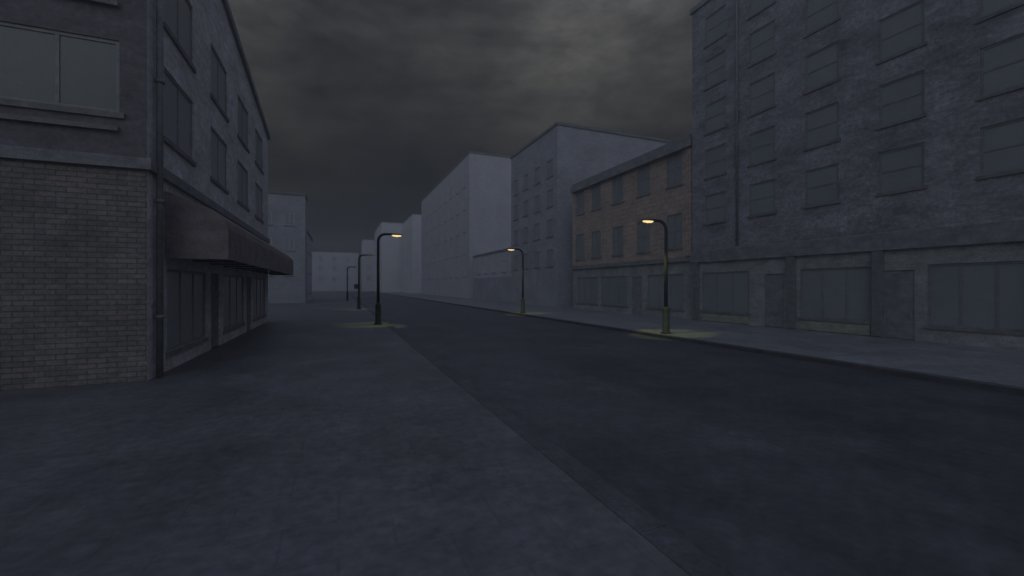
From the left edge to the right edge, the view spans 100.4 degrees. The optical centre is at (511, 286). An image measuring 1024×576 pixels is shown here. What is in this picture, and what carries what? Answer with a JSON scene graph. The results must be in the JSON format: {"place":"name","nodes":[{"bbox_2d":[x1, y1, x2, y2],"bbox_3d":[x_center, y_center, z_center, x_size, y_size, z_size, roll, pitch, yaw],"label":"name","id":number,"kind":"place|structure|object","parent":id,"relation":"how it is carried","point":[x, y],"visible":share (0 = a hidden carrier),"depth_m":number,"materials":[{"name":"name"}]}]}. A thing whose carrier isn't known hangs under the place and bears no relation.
{"place":"outdoors","nodes":[
{"label":"outdoors","id":0,"kind":"place"},
{"bbox_2d":[0,291,689,575],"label":"pavement","id":1,"kind":"structure","parent":0,"point":[328,433],"depth_m":4.78,"materials":[{"name":"grey concrete"}]},
{"bbox_2d":[0,0,293,390],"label":"corner building","id":2,"kind":"structure","parent":1,"relation":"on","point":[135,246],"depth_m":9.47,"materials":[{"name":"brick"}]},
{"bbox_2d":[0,21,124,118],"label":"window","id":3,"kind":"structure","parent":2,"relation":"in","point":[42,69],"depth_m":9.07,"materials":[{"name":"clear glass"}]},
{"bbox_2d":[164,68,196,166],"bbox_3d":[-9.044,-4.510,11.600,0.140,1.872,2.492,0,0,-22],"label":"window","id":4,"kind":"structure","parent":2,"relation":"in","point":[177,106],"depth_m":11.56,"materials":[{"name":"grey glass"}]},
{"bbox_2d":[164,0,196,73],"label":"window","id":5,"kind":"structure","parent":2,"relation":"in","point":[177,13],"depth_m":11.80,"materials":[{"name":"grey glass"}]},
{"bbox_2d":[166,269,208,357],"bbox_3d":[-9.326,0.665,12.295,0.140,2.222,3.592,0,0,-22],"label":"window","id":6,"kind":"structure","parent":2,"relation":"in","point":[185,289],"depth_m":12.10,"materials":[{"name":"grey glass"}]},
{"bbox_2d":[211,274,217,347],"bbox_3d":[-10.419,0.835,14.927,0.095,2.550,1.080,0,0,-22],"label":"door","id":7,"kind":"structure","parent":2,"relation":"in","point":[214,277],"depth_m":14.97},
{"bbox_2d":[210,127,228,194],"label":"window","id":8,"kind":"structure","parent":2,"relation":"in","point":[218,147],"depth_m":15.45,"materials":[{"name":"grey glass"}]},
{"bbox_2d":[210,45,228,122],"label":"window","id":9,"kind":"structure","parent":2,"relation":"in","point":[218,74],"depth_m":15.45,"materials":[{"name":"grey glass"}]},
{"bbox_2d":[223,275,245,333],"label":"window","id":10,"kind":"structure","parent":2,"relation":"in","point":[233,285],"depth_m":17.57,"materials":[{"name":"grey glass"}]},
{"bbox_2d":[237,161,249,211],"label":"window","id":11,"kind":"structure","parent":2,"relation":"in","point":[242,199],"depth_m":19.31,"materials":[{"name":"grey glass"}]},
{"bbox_2d":[237,96,249,152],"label":"window","id":12,"kind":"structure","parent":2,"relation":"in","point":[242,134],"depth_m":19.31,"materials":[{"name":"grey glass"}]},
{"bbox_2d":[247,277,249,330],"bbox_3d":[-12.699,0.835,20.477,0.045,2.550,1.080,0,0,-22],"label":"door","id":13,"kind":"structure","parent":2,"relation":"in","point":[248,278],"depth_m":20.62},
{"bbox_2d":[255,182,263,223],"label":"window","id":14,"kind":"structure","parent":2,"relation":"in","point":[258,192],"depth_m":23.16,"materials":[{"name":"grey glass"}]},
{"bbox_2d":[255,129,263,174],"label":"window","id":15,"kind":"structure","parent":2,"relation":"in","point":[258,142],"depth_m":23.16,"materials":[{"name":"grey glass"}]},
{"bbox_2d":[253,278,265,321],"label":"window","id":16,"kind":"structure","parent":2,"relation":"in","point":[258,283],"depth_m":23.27,"materials":[{"name":"grey glass"}]},
{"bbox_2d":[268,191,307,302],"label":"tower block","id":17,"kind":"structure","parent":1,"relation":"on","point":[287,223],"depth_m":54.15,"materials":[{"name":"grey concrete"}]},
{"bbox_2d":[268,212,272,225],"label":"window","id":18,"kind":"structure","parent":17,"relation":"in","point":[269,213],"depth_m":53.37,"materials":[{"name":"grey glass"}]},
{"bbox_2d":[284,238,294,251],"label":"window","id":19,"kind":"structure","parent":17,"relation":"in","point":[289,242],"depth_m":54.18,"materials":[{"name":"grey glass"}]},
{"bbox_2d":[284,213,294,226],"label":"window","id":20,"kind":"structure","parent":17,"relation":"in","point":[289,217],"depth_m":54.18,"materials":[{"name":"grey glass"}]},
{"bbox_2d":[307,230,312,301],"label":"terrace house","id":21,"kind":"structure","parent":1,"relation":"on","point":[309,267],"depth_m":62.98,"materials":[{"name":"grey concrete"}]},
{"bbox_2d":[312,251,358,290],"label":"street end building","id":22,"kind":"structure","parent":1,"relation":"on","point":[329,271],"depth_m":204.98,"materials":[{"name":"grey concrete"}]},
{"bbox_2d":[346,266,355,300],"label":"street lamp","id":23,"kind":"object","parent":1,"relation":"on","point":[347,298],"visible":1,"depth_m":64.04,"materials":[{"name":"metal"}]},
{"bbox_2d":[354,254,373,308],"bbox_3d":[-13.933,-0.445,40.213,1.780,5.150,0.480,0,0,-22],"label":"street lamp","id":24,"kind":"object","parent":1,"relation":"on","point":[356,286],"visible":0.98,"depth_m":39.97,"materials":[{"name":"metal"}]},
{"bbox_2d":[374,233,401,324],"bbox_3d":[-6.987,-0.445,24.145,1.600,5.150,0.480,0,0,-22],"label":"street lamp","id":25,"kind":"object","parent":1,"relation":"on","point":[378,313],"visible":1,"depth_m":23.87,"materials":[{"name":"metal"}]},
{"bbox_2d":[228,0,701,289],"label":"sky","id":26,"kind":"structure","parent":0,"point":[367,106],"materials":[{"name":"grey"}]},
{"bbox_2d":[346,290,1023,575],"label":"road","id":27,"kind":"structure","parent":0,"point":[738,462],"depth_m":6.23,"materials":[{"name":"grey asphalt"}]},
{"bbox_2d":[373,291,1023,386],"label":"pavement","id":28,"kind":"structure","parent":0,"point":[996,365],"depth_m":15.92,"materials":[{"name":"grey concrete"}]},
{"bbox_2d":[361,239,374,290],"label":"farthest block","id":29,"kind":"structure","parent":28,"relation":"on","point":[368,269],"depth_m":192.99,"materials":[{"name":"grey concrete"}]},
{"bbox_2d":[374,221,402,291],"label":"block","id":30,"kind":"structure","parent":28,"relation":"on","point":[391,263],"depth_m":152.28,"materials":[{"name":"grey concrete"}]},
{"bbox_2d":[402,213,420,292],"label":"hotel","id":31,"kind":"structure","parent":28,"relation":"on","point":[411,223],"depth_m":132.05,"materials":[{"name":"grey concrete"}]},
{"bbox_2d":[421,151,510,298],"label":"warehouse","id":32,"kind":"structure","parent":28,"relation":"on","point":[465,209],"depth_m":77.10,"materials":[{"name":"grey concrete"}]},
{"bbox_2d":[473,247,510,301],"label":"shop","id":33,"kind":"structure","parent":28,"relation":"on","point":[492,276],"depth_m":63.98,"materials":[{"name":"grey concrete"}]},
{"bbox_2d":[484,264,486,273],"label":"window","id":34,"kind":"structure","parent":33,"relation":"in","point":[485,265],"depth_m":67.63,"materials":[{"name":"grey glass"}]},
{"bbox_2d":[492,262,495,273],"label":"window","id":35,"kind":"structure","parent":33,"relation":"in","point":[494,264],"depth_m":63.67,"materials":[{"name":"grey glass"}]},
{"bbox_2d":[501,261,505,272],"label":"window","id":36,"kind":"structure","parent":33,"relation":"in","point":[503,262],"depth_m":59.95,"materials":[{"name":"grey glass"}]},
{"bbox_2d":[508,248,525,312],"bbox_3d":[0.344,-0.445,33.814,1.600,5.150,0.480,0,0,-22],"label":"street lamp","id":37,"kind":"object","parent":28,"relation":"on","point":[522,299],"visible":1,"depth_m":33.95,"materials":[{"name":"metal"}]},
{"bbox_2d":[510,122,672,306],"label":"office block","id":38,"kind":"structure","parent":28,"relation":"on","point":[552,164],"depth_m":46.69,"materials":[{"name":"grey concrete"}]},
{"bbox_2d":[513,255,517,270],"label":"window","id":39,"kind":"structure","parent":38,"relation":"in","point":[515,257],"depth_m":54.56,"materials":[{"name":"grey glass"}]},
{"bbox_2d":[513,230,517,245],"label":"window","id":40,"kind":"structure","parent":38,"relation":"in","point":[515,232],"depth_m":54.57,"materials":[{"name":"grey glass"}]},
{"bbox_2d":[513,205,517,220],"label":"window","id":41,"kind":"structure","parent":38,"relation":"in","point":[515,207],"depth_m":54.57,"materials":[{"name":"grey glass"}]},
{"bbox_2d":[513,180,517,196],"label":"window","id":42,"kind":"structure","parent":38,"relation":"in","point":[516,182],"depth_m":54.56,"materials":[{"name":"grey glass"}]},
{"bbox_2d":[523,227,528,243],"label":"window","id":43,"kind":"structure","parent":38,"relation":"in","point":[525,230],"depth_m":51.92,"materials":[{"name":"grey glass"}]},
{"bbox_2d":[523,200,528,217],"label":"window","id":44,"kind":"structure","parent":38,"relation":"in","point":[525,204],"depth_m":51.92,"materials":[{"name":"grey glass"}]},
{"bbox_2d":[523,174,528,191],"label":"window","id":45,"kind":"structure","parent":38,"relation":"in","point":[525,178],"depth_m":51.92,"materials":[{"name":"grey glass"}]},
{"bbox_2d":[524,254,528,269],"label":"window","id":46,"kind":"structure","parent":38,"relation":"in","point":[525,255],"depth_m":51.64,"materials":[{"name":"grey glass"}]},
{"bbox_2d":[534,251,539,268],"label":"window","id":47,"kind":"structure","parent":38,"relation":"in","point":[537,254],"depth_m":48.74,"materials":[{"name":"grey glass"}]},
{"bbox_2d":[534,223,539,240],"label":"window","id":48,"kind":"structure","parent":38,"relation":"in","point":[537,226],"depth_m":48.74,"materials":[{"name":"grey glass"}]},
{"bbox_2d":[534,195,539,213],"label":"window","id":49,"kind":"structure","parent":38,"relation":"in","point":[537,199],"depth_m":48.74,"materials":[{"name":"grey glass"}]},
{"bbox_2d":[534,167,539,185],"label":"window","id":50,"kind":"structure","parent":38,"relation":"in","point":[537,171],"depth_m":48.74,"materials":[{"name":"grey glass"}]},
{"bbox_2d":[546,249,553,267],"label":"window","id":51,"kind":"structure","parent":38,"relation":"in","point":[549,252],"depth_m":45.78,"materials":[{"name":"grey glass"}]},
{"bbox_2d":[546,219,553,238],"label":"window","id":52,"kind":"structure","parent":38,"relation":"in","point":[550,222],"depth_m":45.78,"materials":[{"name":"grey glass"}]},
{"bbox_2d":[546,189,553,208],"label":"window","id":53,"kind":"structure","parent":38,"relation":"in","point":[549,193],"depth_m":45.78,"materials":[{"name":"grey glass"}]},
{"bbox_2d":[546,159,553,179],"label":"window","id":54,"kind":"structure","parent":38,"relation":"in","point":[550,163],"depth_m":45.78,"materials":[{"name":"grey glass"}]},
{"bbox_2d":[570,133,691,318],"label":"town house","id":55,"kind":"structure","parent":28,"relation":"on","point":[617,253],"depth_m":32.94,"materials":[{"name":"brown brick"}]},
{"bbox_2d":[576,234,584,260],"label":"window","id":56,"kind":"structure","parent":55,"relation":"in","point":[580,238],"depth_m":40.64,"materials":[{"name":"grey glass"}]},
{"bbox_2d":[576,189,584,215],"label":"window","id":57,"kind":"structure","parent":55,"relation":"in","point":[580,194],"depth_m":40.64,"materials":[{"name":"grey glass"}]},
{"bbox_2d":[577,277,597,304],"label":"window","id":58,"kind":"structure","parent":55,"relation":"in","point":[587,286],"depth_m":39.37,"materials":[{"name":"grey glass"}]},
{"bbox_2d":[590,230,600,258],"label":"window","id":59,"kind":"structure","parent":55,"relation":"in","point":[596,235],"depth_m":38.11,"materials":[{"name":"grey glass"}]},
{"bbox_2d":[590,183,600,211],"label":"window","id":60,"kind":"structure","parent":55,"relation":"in","point":[596,189],"depth_m":38.11,"materials":[{"name":"grey glass"}]},
{"bbox_2d":[600,276,627,306],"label":"window","id":61,"kind":"structure","parent":55,"relation":"in","point":[614,288],"depth_m":35.67,"materials":[{"name":"grey glass"}]},
{"bbox_2d":[611,225,623,256],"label":"window","id":62,"kind":"structure","parent":55,"relation":"in","point":[617,231],"depth_m":35.15,"materials":[{"name":"grey glass"}]},
{"bbox_2d":[611,174,623,205],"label":"window","id":63,"kind":"structure","parent":55,"relation":"in","point":[618,180],"depth_m":35.15,"materials":[{"name":"grey glass"}]},
{"bbox_2d":[633,277,641,313],"bbox_3d":[9.691,0.685,32.914,0.045,2.850,1.180,0,0,-22],"label":"door","id":64,"kind":"structure","parent":55,"relation":"in","point":[637,281],"depth_m":32.90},
{"bbox_2d":[636,221,650,253],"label":"window","id":65,"kind":"structure","parent":55,"relation":"in","point":[643,228],"depth_m":32.24,"materials":[{"name":"grey glass"}]},
{"bbox_2d":[636,163,650,198],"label":"window","id":66,"kind":"structure","parent":55,"relation":"in","point":[644,171],"depth_m":32.17,"materials":[{"name":"grey glass"}]},
{"bbox_2d":[646,274,684,311],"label":"window","id":67,"kind":"structure","parent":55,"relation":"in","point":[675,281],"depth_m":29.82,"materials":[{"name":"grey glass"}]},
{"bbox_2d":[665,151,682,189],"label":"window","id":68,"kind":"structure","parent":55,"relation":"in","point":[674,161],"depth_m":29.26,"materials":[{"name":"grey glass"}]},
{"bbox_2d":[667,213,682,250],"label":"window","id":69,"kind":"structure","parent":55,"relation":"in","point":[674,222],"depth_m":29.22,"materials":[{"name":"grey glass"}]},
{"bbox_2d":[642,219,671,333],"bbox_3d":[6.465,-0.445,19.138,1.600,5.150,0.480,0,0,-22],"label":"street lamp","id":70,"kind":"object","parent":28,"relation":"on","point":[665,319],"visible":1,"depth_m":19.28,"materials":[{"name":"metal"}]},
{"bbox_2d":[689,0,1023,350],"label":"apartment block","id":71,"kind":"structure","parent":28,"relation":"on","point":[857,167],"depth_m":18.50,"materials":[{"name":"brick"}]},
{"bbox_2d":[703,191,726,225],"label":"window","id":72,"kind":"structure","parent":71,"relation":"in","point":[715,203],"depth_m":25.67,"materials":[{"name":"grey glass"}]},
{"bbox_2d":[703,143,726,179],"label":"window","id":73,"kind":"structure","parent":71,"relation":"in","point":[716,156],"depth_m":25.67,"materials":[{"name":"grey glass"}]},
{"bbox_2d":[703,96,726,135],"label":"window","id":74,"kind":"structure","parent":71,"relation":"in","point":[715,111],"depth_m":25.67,"materials":[{"name":"grey glass"}]},
{"bbox_2d":[703,50,726,91],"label":"window","id":75,"kind":"structure","parent":71,"relation":"in","point":[715,66],"depth_m":25.67,"materials":[{"name":"grey glass"}]},
{"bbox_2d":[703,4,726,48],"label":"window","id":76,"kind":"structure","parent":71,"relation":"in","point":[716,22],"depth_m":25.67,"materials":[{"name":"grey glass"}]},
{"bbox_2d":[700,271,750,315],"bbox_3d":[12.492,0.390,25.093,0.140,2.472,3.492,0,0,-22],"label":"window","id":77,"kind":"structure","parent":71,"relation":"in","point":[724,292],"depth_m":25.01,"materials":[{"name":"grey glass"}]},
{"bbox_2d":[747,179,776,217],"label":"window","id":78,"kind":"structure","parent":71,"relation":"in","point":[762,194],"depth_m":22.88,"materials":[{"name":"grey glass"}]},
{"bbox_2d":[747,125,776,167],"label":"window","id":79,"kind":"structure","parent":71,"relation":"in","point":[762,142],"depth_m":22.88,"materials":[{"name":"grey glass"}]},
{"bbox_2d":[747,72,776,117],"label":"window","id":80,"kind":"structure","parent":71,"relation":"in","point":[762,92],"depth_m":22.88,"materials":[{"name":"grey glass"}]},
{"bbox_2d":[747,20,776,68],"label":"window","id":81,"kind":"structure","parent":71,"relation":"in","point":[762,41],"depth_m":22.88,"materials":[{"name":"grey glass"}]},
{"bbox_2d":[747,0,776,20],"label":"window","id":82,"kind":"structure","parent":71,"relation":"in","point":[756,6],"depth_m":23.10,"materials":[{"name":"grey glass"}]},
{"bbox_2d":[765,274,783,327],"bbox_3d":[13.679,0.735,22.230,0.095,2.750,1.080,0,0,-22],"label":"door","id":83,"kind":"structure","parent":71,"relation":"in","point":[774,283],"depth_m":22.24,"materials":[{"name":"grey metal"}]},
{"bbox_2d":[802,163,840,208],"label":"window","id":84,"kind":"structure","parent":71,"relation":"in","point":[822,184],"depth_m":20.02,"materials":[{"name":"grey glass"}]},
{"bbox_2d":[802,102,840,151],"bbox_3d":[14.542,-7.485,20.044,0.140,1.822,1.692,0,0,-22],"label":"window","id":85,"kind":"structure","parent":71,"relation":"in","point":[822,124],"depth_m":20.03,"materials":[{"name":"grey glass"}]},
{"bbox_2d":[802,41,840,94],"bbox_3d":[14.542,-10.235,20.044,0.140,1.822,1.692,0,0,-22],"label":"window","id":86,"kind":"structure","parent":71,"relation":"in","point":[822,66],"depth_m":20.02,"materials":[{"name":"grey glass"}]},
{"bbox_2d":[802,0,840,38],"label":"window","id":87,"kind":"structure","parent":71,"relation":"in","point":[820,14],"depth_m":20.12,"materials":[{"name":"grey glass"}]},
{"bbox_2d":[797,267,870,324],"bbox_3d":[14.749,0.390,19.534,0.140,2.472,3.292,0,0,-22],"label":"window","id":88,"kind":"structure","parent":71,"relation":"in","point":[832,294],"depth_m":19.44,"materials":[{"name":"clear glass"}]},
{"bbox_2d":[885,270,914,339],"bbox_3d":[15.692,0.735,17.273,0.095,2.750,0.980,0,0,-22],"label":"door","id":89,"kind":"structure","parent":71,"relation":"in","point":[899,285],"depth_m":17.25,"materials":[{"name":"grey metal"}]},
{"bbox_2d":[875,142,926,196],"bbox_3d":[15.690,-4.685,17.218,0.140,1.822,1.692,0,0,-22],"label":"window","id":90,"kind":"structure","parent":71,"relation":"in","point":[901,170],"depth_m":17.20,"materials":[{"name":"grey glass"}]},
{"bbox_2d":[875,70,926,129],"bbox_3d":[15.690,-7.485,17.218,0.140,1.822,1.692,0,0,-22],"label":"window","id":91,"kind":"structure","parent":71,"relation":"in","point":[901,100],"depth_m":17.20,"materials":[{"name":"grey glass"}]},
{"bbox_2d":[875,0,926,64],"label":"window","id":92,"kind":"structure","parent":71,"relation":"in","point":[901,32],"depth_m":17.20,"materials":[{"name":"grey glass"}]},
{"bbox_2d":[924,261,1023,335],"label":"window","id":93,"kind":"structure","parent":71,"relation":"in","point":[983,296],"depth_m":15.18,"materials":[{"name":"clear glass"}]},
{"bbox_2d":[975,118,1023,179],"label":"window","id":94,"kind":"structure","parent":71,"relation":"in","point":[1002,144],"depth_m":14.60,"materials":[{"name":"grey glass"}]},
{"bbox_2d":[975,33,1023,100],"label":"window","id":95,"kind":"structure","parent":71,"relation":"in","point":[1002,63],"depth_m":14.60,"materials":[{"name":"grey glass"}]},
{"bbox_2d":[975,0,1023,23],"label":"window","id":96,"kind":"structure","parent":71,"relation":"in","point":[989,8],"depth_m":14.74,"materials":[{"name":"grey glass"}]},
{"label":"ground","id":97,"kind":"structure","parent":0,"visible":0},
{"bbox_2d":[345,291,734,575],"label":"kerb","id":98,"kind":"structure","parent":97,"relation":"on","point":[689,558],"depth_m":4.42,"materials":[{"name":"grey concrete"}]},
{"bbox_2d":[371,291,1023,395],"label":"kerb","id":99,"kind":"structure","parent":97,"relation":"on","point":[1010,389],"depth_m":12.40,"materials":[{"name":"grey concrete"}]}
]}

